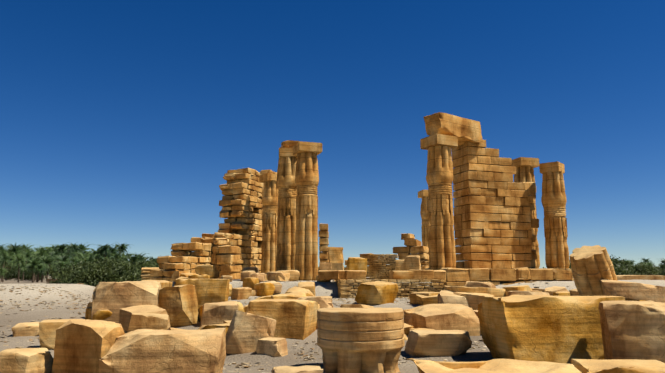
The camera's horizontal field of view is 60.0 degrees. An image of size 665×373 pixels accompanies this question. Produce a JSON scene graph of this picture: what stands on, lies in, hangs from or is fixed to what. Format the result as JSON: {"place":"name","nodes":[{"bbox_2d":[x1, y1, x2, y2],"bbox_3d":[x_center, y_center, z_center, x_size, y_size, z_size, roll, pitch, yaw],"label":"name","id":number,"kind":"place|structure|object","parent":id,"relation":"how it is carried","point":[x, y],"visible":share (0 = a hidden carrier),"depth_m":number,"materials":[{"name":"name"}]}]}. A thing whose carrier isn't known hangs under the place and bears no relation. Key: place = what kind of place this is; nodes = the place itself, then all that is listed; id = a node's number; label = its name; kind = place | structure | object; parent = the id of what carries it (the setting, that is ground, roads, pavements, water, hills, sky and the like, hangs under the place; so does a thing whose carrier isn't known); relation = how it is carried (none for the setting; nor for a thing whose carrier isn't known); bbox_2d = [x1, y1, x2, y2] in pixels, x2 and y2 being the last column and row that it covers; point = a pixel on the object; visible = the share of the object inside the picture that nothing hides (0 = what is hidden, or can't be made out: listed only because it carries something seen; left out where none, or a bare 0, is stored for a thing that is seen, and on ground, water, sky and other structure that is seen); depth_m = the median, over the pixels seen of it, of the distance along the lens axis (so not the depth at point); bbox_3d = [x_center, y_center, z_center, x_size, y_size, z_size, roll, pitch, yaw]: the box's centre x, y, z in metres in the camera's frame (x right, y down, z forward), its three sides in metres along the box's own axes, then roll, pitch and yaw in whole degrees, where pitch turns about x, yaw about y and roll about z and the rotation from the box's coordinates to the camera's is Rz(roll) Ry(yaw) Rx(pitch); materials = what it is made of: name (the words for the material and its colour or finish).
{"place":"outdoors","nodes":[
{"label":"outdoors","id":0,"kind":"place"},
{"bbox_2d":[276,147,297,270],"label":"column","id":1,"kind":"structure","parent":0,"point":[286,213],"depth_m":34.48,"materials":[{"name":"stone"}]},
{"bbox_2d":[281,140,298,147],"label":"stone block","id":2,"kind":"structure","parent":1,"relation":"on","point":[288,144],"depth_m":35.15,"materials":[{"name":"brown stone"}]},
{"bbox_2d":[319,223,328,261],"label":"ruined stone wall","id":3,"kind":"structure","parent":0,"point":[323,241],"depth_m":39.85,"materials":[{"name":"stone"}]},
{"bbox_2d":[0,276,664,372],"bbox_3d":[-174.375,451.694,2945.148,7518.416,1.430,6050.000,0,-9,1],"label":"terrain","id":4,"kind":"structure","parent":0,"point":[476,354],"depth_m":19.33,"materials":[{"name":"beige sand"}]},
{"bbox_2d":[0,255,13,281],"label":"grove palm","id":5,"kind":"object","parent":4,"relation":"on","point":[3,259],"visible":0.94,"depth_m":139.43,"materials":[{"name":"green plant"}]},
{"bbox_2d":[2,252,24,279],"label":"grove palm","id":6,"kind":"object","parent":4,"relation":"on","point":[11,259],"visible":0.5,"depth_m":181.96,"materials":[{"name":"green plant"}]},
{"bbox_2d":[0,243,30,255],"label":"grove palm","id":7,"kind":"object","parent":4,"relation":"on","point":[12,248],"visible":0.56,"depth_m":253.05,"materials":[{"name":"green plant"}]},
{"bbox_2d":[4,268,26,280],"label":"undergrowth","id":8,"kind":"object","parent":4,"relation":"on","point":[12,273],"visible":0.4,"depth_m":162.97,"materials":[{"name":"green plant"}]},
{"bbox_2d":[10,256,27,281],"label":"grove palm","id":9,"kind":"object","parent":4,"relation":"on","point":[18,262],"visible":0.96,"depth_m":124.15,"materials":[{"name":"green plant"}]},
{"bbox_2d":[12,322,38,336],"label":"stone block","id":10,"kind":"structure","parent":4,"relation":"on","point":[26,329],"depth_m":14.46,"materials":[{"name":"stone"}]},
{"bbox_2d":[0,348,53,372],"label":"stone block","id":11,"kind":"structure","parent":4,"relation":"on","point":[27,360],"depth_m":8.81,"materials":[{"name":"stone"}]},
{"bbox_2d":[20,271,45,280],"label":"undergrowth","id":12,"kind":"object","parent":4,"relation":"on","point":[27,277],"visible":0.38,"depth_m":159.96,"materials":[{"name":"green plant"}]},
{"bbox_2d":[23,257,45,282],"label":"grove palm","id":13,"kind":"object","parent":4,"relation":"on","point":[32,267],"visible":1,"depth_m":122.57,"materials":[{"name":"green plant"}]},
{"bbox_2d":[34,263,49,281],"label":"grove palm","id":14,"kind":"object","parent":4,"relation":"on","point":[41,268],"visible":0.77,"depth_m":125.16,"materials":[{"name":"green plant"}]},
{"bbox_2d":[37,255,56,281],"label":"grove palm","id":15,"kind":"object","parent":4,"relation":"on","point":[47,260],"visible":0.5,"depth_m":129.27,"materials":[{"name":"green plant"}]},
{"bbox_2d":[39,319,71,349],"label":"stone block","id":16,"kind":"structure","parent":4,"relation":"on","point":[47,332],"depth_m":12.43,"materials":[{"name":"stone"}]},
{"bbox_2d":[53,243,67,253],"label":"grove palm","id":17,"kind":"object","parent":4,"relation":"on","point":[61,249],"visible":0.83,"depth_m":239.72,"materials":[{"name":"green plant"}]},
{"bbox_2d":[50,254,72,266],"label":"grove palm","id":18,"kind":"object","parent":4,"relation":"on","point":[63,258],"visible":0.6,"depth_m":127.97,"materials":[{"name":"green plant"}]},
{"bbox_2d":[49,261,80,278],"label":"bush","id":19,"kind":"object","parent":4,"relation":"on","point":[63,269],"visible":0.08,"depth_m":71.50,"materials":[{"name":"green plant"}]},
{"bbox_2d":[49,262,93,283],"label":"bush","id":20,"kind":"object","parent":4,"relation":"on","point":[66,277],"visible":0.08,"depth_m":54.02,"materials":[{"name":"green plant"}]},
{"bbox_2d":[62,242,85,255],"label":"grove palm","id":21,"kind":"object","parent":4,"relation":"on","point":[71,247],"visible":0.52,"depth_m":278.20,"materials":[{"name":"green plant"}]},
{"bbox_2d":[51,319,124,372],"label":"stone block","id":22,"kind":"structure","parent":4,"relation":"on","point":[83,346],"depth_m":9.02,"materials":[{"name":"stone"}]},
{"bbox_2d":[66,269,115,286],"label":"bush","id":23,"kind":"object","parent":4,"relation":"on","point":[90,284],"visible":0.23,"depth_m":51.52,"materials":[{"name":"green plant"}]},
{"bbox_2d":[65,259,127,283],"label":"acacia","id":24,"kind":"object","parent":4,"relation":"on","point":[89,272],"visible":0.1,"depth_m":52.76,"materials":[{"name":"green plant"}]},
{"bbox_2d":[85,307,111,319],"bbox_3d":[-6.117,3.575,15.273,0.677,0.753,1.229,6,-10,-33],"label":"rubble","id":25,"kind":"object","parent":4,"relation":"on","point":[101,314],"visible":0.27,"depth_m":14.80,"materials":[{"name":"stone"}]},
{"bbox_2d":[69,255,137,271],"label":"acacia","id":26,"kind":"object","parent":4,"relation":"on","point":[84,264],"visible":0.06,"depth_m":67.83,"materials":[{"name":"green plant"}]},
{"bbox_2d":[96,243,111,257],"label":"tall palm","id":27,"kind":"object","parent":4,"relation":"on","point":[103,249],"visible":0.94,"depth_m":160.34,"materials":[{"name":"green plant"}]},
{"bbox_2d":[70,260,144,285],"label":"bush","id":28,"kind":"object","parent":4,"relation":"on","point":[108,272],"visible":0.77,"depth_m":51.84,"materials":[{"name":"green plant"}]},
{"bbox_2d":[111,242,131,256],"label":"grove palm","id":29,"kind":"object","parent":4,"relation":"on","point":[122,247],"visible":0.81,"depth_m":199.79,"materials":[{"name":"green plant"}]},
{"bbox_2d":[91,281,160,322],"bbox_3d":[-5.570,3.270,15.638,1.702,1.383,1.440,2,-9,-12],"label":"block","id":30,"kind":"object","parent":4,"relation":"on","point":[114,298],"depth_m":15.06,"materials":[{"name":"stone"}]},
{"bbox_2d":[114,267,143,281],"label":"bush","id":31,"kind":"object","parent":4,"relation":"on","point":[134,277],"visible":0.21,"depth_m":51.19,"materials":[{"name":"green plant"}]},
{"bbox_2d":[119,305,169,332],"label":"stone block","id":32,"kind":"structure","parent":4,"relation":"on","point":[125,315],"depth_m":14.53,"materials":[{"name":"stone"}]},
{"bbox_2d":[127,313,168,332],"bbox_3d":[-4.425,3.392,13.695,0.964,0.752,0.722,3,-9,-19],"label":"rubble","id":33,"kind":"object","parent":4,"relation":"on","point":[153,321],"visible":0.5,"depth_m":13.43,"materials":[{"name":"stone"}]},
{"bbox_2d":[140,267,162,279],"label":"block stack","id":34,"kind":"object","parent":4,"relation":"on","point":[145,274],"visible":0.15,"depth_m":40.90,"materials":[{"name":"stone"}]},
{"bbox_2d":[141,280,172,287],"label":"rubble","id":35,"kind":"object","parent":4,"relation":"on","point":[164,283],"visible":0.19,"depth_m":24.88,"materials":[{"name":"stone"}]},
{"bbox_2d":[99,328,225,372],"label":"stone block","id":36,"kind":"structure","parent":4,"relation":"on","point":[165,351],"depth_m":8.75,"materials":[{"name":"stone"}]},
{"bbox_2d":[158,284,199,327],"bbox_3d":[-4.786,3.440,16.230,1.843,1.344,1.225,-1,-9,8],"label":"block","id":37,"kind":"object","parent":4,"relation":"on","point":[179,304],"depth_m":15.70,"materials":[{"name":"stone"}]},
{"bbox_2d":[174,278,229,308],"bbox_3d":[-4.540,3.864,19.824,1.940,1.386,1.485,1,-9,-9],"label":"block","id":38,"kind":"object","parent":4,"relation":"on","point":[212,290],"depth_m":19.22,"materials":[{"name":"stone"}]},
{"bbox_2d":[195,265,218,278],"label":"foot block","id":39,"kind":"object","parent":4,"relation":"on","point":[212,271],"depth_m":34.75,"materials":[{"name":"stone"}]},
{"bbox_2d":[150,168,276,281],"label":"pylon wall","id":40,"kind":"structure","parent":4,"relation":"on","point":[240,202],"depth_m":44.90,"materials":[{"name":"stone"}]},
{"bbox_2d":[197,323,229,332],"bbox_3d":[-2.459,3.473,13.455,1.040,0.609,1.322,-6,-11,34],"label":"rubble","id":41,"kind":"object","parent":4,"relation":"on","point":[224,325],"visible":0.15,"depth_m":13.07,"materials":[{"name":"stone"}]},
{"bbox_2d":[200,301,237,326],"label":"stone block","id":42,"kind":"structure","parent":4,"relation":"on","point":[216,313],"depth_m":15.85,"materials":[{"name":"stone"}]},
{"bbox_2d":[198,302,244,321],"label":"stone block","id":43,"kind":"structure","parent":4,"relation":"on","point":[240,307],"depth_m":16.73,"materials":[{"name":"stone"}]},
{"bbox_2d":[0,288,445,372],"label":"dark ground debris","id":44,"kind":"object","parent":4,"relation":"on","point":[228,299],"visible":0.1,"depth_m":19.34,"materials":[{"name":"stone"}]},
{"bbox_2d":[211,238,240,278],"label":"stone blocks","id":45,"kind":"structure","parent":4,"relation":"on","point":[226,261],"depth_m":40.21,"materials":[{"name":"stone"}]},
{"bbox_2d":[231,287,251,299],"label":"rubble","id":46,"kind":"object","parent":4,"relation":"on","point":[240,293],"visible":0.85,"depth_m":24.11,"materials":[{"name":"stone"}]},
{"bbox_2d":[226,310,275,354],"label":"stone block","id":47,"kind":"structure","parent":4,"relation":"on","point":[246,332],"depth_m":11.70,"materials":[{"name":"stone"}]},
{"bbox_2d":[243,277,258,289],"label":"stone block","id":48,"kind":"structure","parent":4,"relation":"on","point":[250,282],"depth_m":28.36,"materials":[{"name":"stone"}]},
{"bbox_2d":[250,273,265,281],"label":"stone block","id":49,"kind":"structure","parent":4,"relation":"on","point":[261,277],"depth_m":29.15,"materials":[{"name":"stone"}]},
{"bbox_2d":[259,173,278,272],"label":"column","id":50,"kind":"structure","parent":4,"relation":"on","point":[269,218],"depth_m":44.17,"materials":[{"name":"stone"}]},
{"bbox_2d":[256,337,287,356],"bbox_3d":[-1.210,3.264,11.553,0.539,0.427,0.458,-4,-10,25],"label":"block","id":51,"kind":"object","parent":4,"relation":"on","point":[273,346],"depth_m":11.38,"materials":[{"name":"stone"}]},
{"bbox_2d":[266,271,284,281],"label":"stone block","id":52,"kind":"structure","parent":4,"relation":"on","point":[280,274],"depth_m":29.74,"materials":[{"name":"stone"}]},
{"bbox_2d":[268,273,289,281],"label":"stone block","id":53,"kind":"structure","parent":4,"relation":"on","point":[279,278],"depth_m":29.93,"materials":[{"name":"stone"}]},
{"bbox_2d":[246,299,319,339],"bbox_3d":[-1.276,3.394,14.772,1.720,0.978,1.381,-2,-9,12],"label":"block","id":54,"kind":"object","parent":4,"relation":"on","point":[295,318],"depth_m":14.18,"materials":[{"name":"stone"}]},
{"bbox_2d":[0,281,568,371],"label":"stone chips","id":55,"kind":"object","parent":4,"relation":"on","point":[75,298],"visible":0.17,"depth_m":20.74,"materials":[{"name":"beige stone"}]},
{"bbox_2d":[271,292,305,298],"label":"rubble","id":56,"kind":"object","parent":4,"relation":"on","point":[296,295],"visible":0.25,"depth_m":18.59,"materials":[{"name":"stone"}]},
{"bbox_2d":[277,270,299,280],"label":"stone block","id":57,"kind":"structure","parent":4,"relation":"on","point":[294,275],"depth_m":30.73,"materials":[{"name":"stone"}]},
{"bbox_2d":[271,365,323,372],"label":"stone block","id":58,"kind":"structure","parent":4,"relation":"on","point":[299,369],"depth_m":8.62,"materials":[{"name":"stone"}]},
{"bbox_2d":[285,286,313,295],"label":"rubble","id":59,"kind":"object","parent":4,"relation":"on","point":[307,292],"visible":0.42,"depth_m":23.26,"materials":[{"name":"stone"}]},
{"bbox_2d":[298,282,314,295],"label":"rubble","id":60,"kind":"object","parent":4,"relation":"on","point":[310,286],"visible":0.33,"depth_m":24.38,"materials":[{"name":"stone"}]},
{"bbox_2d":[293,141,321,280],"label":"column","id":61,"kind":"structure","parent":4,"relation":"on","point":[306,232],"depth_m":32.69,"materials":[{"name":"stone"}]},
{"bbox_2d":[298,296,331,307],"bbox_3d":[-0.684,3.967,18.688,1.422,0.803,1.123,2,-9,-11],"label":"block","id":62,"kind":"object","parent":4,"relation":"on","point":[322,301],"depth_m":18.33,"materials":[{"name":"stone"}]},
{"bbox_2d":[228,350,410,372],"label":"stone chips","id":63,"kind":"object","parent":4,"relation":"on","point":[311,354],"visible":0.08,"depth_m":11.01,"materials":[{"name":"grey stone"}]},
{"bbox_2d":[332,280,351,297],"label":"rubble retaining wall","id":64,"kind":"structure","parent":4,"relation":"on","point":[346,288],"depth_m":26.37,"materials":[{"name":"brown stone"}]},
{"bbox_2d":[346,257,366,273],"bbox_3d":[1.577,5.192,37.573,1.353,1.165,1.263,0,-9,1],"label":"foot block","id":65,"kind":"object","parent":4,"relation":"on","point":[356,263],"depth_m":37.04,"materials":[{"name":"stone"}]},
{"bbox_2d":[340,304,373,307],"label":"rubble","id":66,"kind":"object","parent":4,"relation":"on","point":[353,306],"visible":0.19,"depth_m":15.01,"materials":[{"name":"stone"}]},
{"bbox_2d":[317,307,404,372],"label":"column fragment","id":67,"kind":"object","parent":4,"relation":"on","point":[360,340],"visible":1,"depth_m":9.47,"materials":[{"name":"stone"}]},
{"bbox_2d":[355,281,397,304],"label":"stone block","id":68,"kind":"structure","parent":4,"relation":"on","point":[376,293],"depth_m":20.98,"materials":[{"name":"stone"}]},
{"bbox_2d":[369,254,397,279],"bbox_3d":[3.397,5.400,38.143,1.927,1.831,0.604,-2,-9,15],"label":"ruin masonry","id":69,"kind":"object","parent":4,"relation":"on","point":[382,272],"visible":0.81,"depth_m":37.96,"materials":[{"name":"brown stone"}]},
{"bbox_2d":[345,233,428,278],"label":"ruin wall","id":70,"kind":"structure","parent":4,"relation":"on","point":[412,244],"depth_m":39.17,"materials":[{"name":"stone"}]},
{"bbox_2d":[338,279,445,297],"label":"rubble retaining wall","id":71,"kind":"structure","parent":4,"relation":"on","point":[434,286],"depth_m":26.79,"materials":[{"name":"brown stone"}]},
{"bbox_2d":[318,270,446,280],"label":"stone slabs","id":72,"kind":"structure","parent":71,"relation":"on","point":[336,275],"depth_m":27.41,"materials":[{"name":"stone"}]},
{"bbox_2d":[319,262,331,269],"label":"block","id":73,"kind":"structure","parent":72,"relation":"on","point":[325,265],"depth_m":34.20,"materials":[{"name":"stone"}]},
{"bbox_2d":[332,263,343,269],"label":"block","id":74,"kind":"structure","parent":72,"relation":"on","point":[337,266],"depth_m":34.38,"materials":[{"name":"stone"}]},
{"bbox_2d":[327,247,343,262],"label":"standing block","id":75,"kind":"structure","parent":74,"relation":"on","point":[335,254],"depth_m":34.69,"materials":[{"name":"stone"}]},
{"bbox_2d":[395,260,405,270],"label":"foot block","id":76,"kind":"object","parent":4,"relation":"on","point":[400,265],"depth_m":36.27,"materials":[{"name":"stone"}]},
{"bbox_2d":[405,255,420,270],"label":"foot block","id":77,"kind":"object","parent":4,"relation":"on","point":[413,263],"depth_m":36.03,"materials":[{"name":"stone"}]},
{"bbox_2d":[409,292,438,303],"bbox_3d":[3.512,4.147,21.034,0.934,0.595,1.338,4,-10,-26],"label":"rubble","id":78,"kind":"object","parent":4,"relation":"on","point":[413,298],"visible":0.21,"depth_m":21.04,"materials":[{"name":"stone"}]},
{"bbox_2d":[416,294,437,304],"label":"rubble","id":79,"kind":"object","parent":4,"relation":"on","point":[424,300],"visible":0.33,"depth_m":20.20,"materials":[{"name":"stone"}]},
{"bbox_2d":[404,330,471,356],"bbox_3d":[2.204,3.262,11.934,1.306,0.534,1.024,1,-9,-4],"label":"slab","id":80,"kind":"object","parent":4,"relation":"on","point":[431,343],"depth_m":11.49,"materials":[{"name":"stone"}]},
{"bbox_2d":[420,134,457,281],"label":"column","id":81,"kind":"structure","parent":4,"relation":"on","point":[439,180],"depth_m":29.57,"materials":[{"name":"stone"}]},
{"bbox_2d":[423,112,482,145],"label":"architrave beam","id":82,"kind":"structure","parent":81,"relation":"on","point":[463,130],"depth_m":30.89,"materials":[{"name":"stone"}]},
{"bbox_2d":[403,303,480,335],"bbox_3d":[2.829,3.525,14.923,1.673,0.920,1.426,3,-9,-18],"label":"boulder","id":83,"kind":"object","parent":4,"relation":"on","point":[447,316],"depth_m":14.44,"materials":[{"name":"stone"}]},
{"bbox_2d":[437,290,468,306],"bbox_3d":[3.538,3.587,16.927,0.825,1.015,1.581,-1,-9,8],"label":"rubble","id":84,"kind":"object","parent":4,"relation":"on","point":[446,296],"visible":0.4,"depth_m":16.32,"materials":[{"name":"stone"}]},
{"bbox_2d":[453,292,493,309],"bbox_3d":[4.134,3.565,16.649,1.311,0.989,1.059,-4,-10,26],"label":"rubble","id":85,"kind":"object","parent":4,"relation":"on","point":[474,300],"visible":0.29,"depth_m":16.24,"materials":[{"name":"stone"}]},
{"bbox_2d":[444,286,505,296],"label":"stone block","id":86,"kind":"structure","parent":4,"relation":"on","point":[497,292],"depth_m":17.21,"materials":[{"name":"stone"}]},
{"bbox_2d":[464,281,495,287],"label":"stone block","id":87,"kind":"structure","parent":4,"relation":"on","point":[478,284],"depth_m":26.77,"materials":[{"name":"stone"}]},
{"bbox_2d":[412,359,581,372],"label":"slab","id":88,"kind":"structure","parent":4,"relation":"on","point":[497,366],"depth_m":8.93,"materials":[{"name":"stone"}]},
{"bbox_2d":[425,267,571,285],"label":"plinth","id":89,"kind":"structure","parent":4,"relation":"on","point":[456,276],"depth_m":28.85,"materials":[{"name":"stone"}]},
{"bbox_2d":[451,140,532,268],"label":"brick wall","id":90,"kind":"structure","parent":89,"relation":"on","point":[492,220],"depth_m":32.00,"materials":[{"name":"brown stone"}]},
{"bbox_2d":[520,182,538,268],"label":"broken gate pier","id":91,"kind":"structure","parent":89,"relation":"on","point":[530,187],"depth_m":32.81,"materials":[{"name":"brown stone"}]},
{"bbox_2d":[503,285,531,290],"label":"stone block","id":92,"kind":"structure","parent":4,"relation":"on","point":[521,288],"depth_m":24.55,"materials":[{"name":"stone"}]},
{"bbox_2d":[505,291,549,296],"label":"rubble","id":93,"kind":"object","parent":4,"relation":"on","point":[508,293],"visible":0.19,"depth_m":16.82,"materials":[{"name":"stone"}]},
{"bbox_2d":[478,295,624,363],"bbox_3d":[4.273,2.794,11.337,2.556,1.299,1.799,1,-9,-7],"label":"block","id":94,"kind":"object","parent":4,"relation":"on","point":[558,329],"depth_m":10.55,"materials":[{"name":"stone"}]},
{"bbox_2d":[533,268,573,280],"bbox_3d":[11.816,4.955,31.964,2.246,0.838,2.279,2,-9,-14],"label":"pedestal","id":95,"kind":"object","parent":4,"relation":"on","point":[555,268],"depth_m":31.06,"materials":[{"name":"brown stone"}]},
{"bbox_2d":[539,161,569,267],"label":"column","id":96,"kind":"structure","parent":95,"relation":"on","point":[553,199],"depth_m":31.84,"materials":[{"name":"stone"}]},
{"bbox_2d":[545,286,568,295],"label":"rubble","id":97,"kind":"object","parent":4,"relation":"on","point":[550,290],"visible":0.21,"depth_m":25.11,"materials":[{"name":"stone"}]},
{"bbox_2d":[569,257,640,274],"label":"acacia","id":98,"kind":"object","parent":4,"relation":"on","point":[622,270],"depth_m":62.12,"materials":[{"name":"green plant"}]},
{"bbox_2d":[571,359,664,372],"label":"slab","id":99,"kind":"object","parent":4,"relation":"on","point":[616,366],"depth_m":8.40,"materials":[{"name":"stone"}]},
{"bbox_2d":[610,256,633,274],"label":"palm tree","id":100,"kind":"object","parent":4,"relation":"on","point":[621,262],"visible":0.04,"depth_m":132.35,"materials":[{"name":"green plant"}]},
{"bbox_2d":[598,300,664,362],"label":"stone block","id":101,"kind":"object","parent":4,"relation":"on","point":[633,329],"visible":0.79,"depth_m":9.61,"materials":[{"name":"stone"}]},
{"bbox_2d":[600,279,664,301],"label":"stone block","id":102,"kind":"object","parent":4,"relation":"on","point":[635,291],"depth_m":18.42,"materials":[{"name":"stone"}]},
{"bbox_2d":[569,245,616,295],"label":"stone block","id":103,"kind":"structure","parent":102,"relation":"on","point":[591,266],"depth_m":19.07,"materials":[{"name":"stone"}]},
{"bbox_2d":[616,275,664,279],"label":"block base","id":104,"kind":"object","parent":4,"relation":"on","point":[640,277],"visible":0.08,"depth_m":35.76,"materials":[{"name":"stone"}]},
{"bbox_2d":[628,262,662,274],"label":"undergrowth","id":105,"kind":"object","parent":4,"relation":"on","point":[643,269],"visible":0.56,"depth_m":180.67,"materials":[{"name":"green plant"}]},
{"bbox_2d":[0,0,664,267],"label":"sky","id":106,"kind":"structure","parent":0,"point":[122,121],"materials":[{"name":"blue"}]},
{"bbox_2d":[418,190,430,266],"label":"column","id":107,"kind":"structure","parent":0,"point":[424,212],"depth_m":49.44,"materials":[{"name":"stone"}]},
{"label":"pedestal","id":108,"kind":"object","parent":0,"visible":0},
{"bbox_2d":[512,157,539,268],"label":"column","id":109,"kind":"structure","parent":108,"relation":"on","point":[525,166],"depth_m":37.64,"materials":[{"name":"stone"}]},
{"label":"edge heap","id":110,"kind":"object","parent":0,"visible":0},
{"bbox_2d":[254,282,274,296],"bbox_3d":[-3.278,5.000,27.756,0.692,0.765,1.004,6,-11,-36],"label":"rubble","id":111,"kind":"object","parent":110,"relation":"on","point":[265,288],"visible":0.81,"depth_m":27.40,"materials":[{"name":"stone"}]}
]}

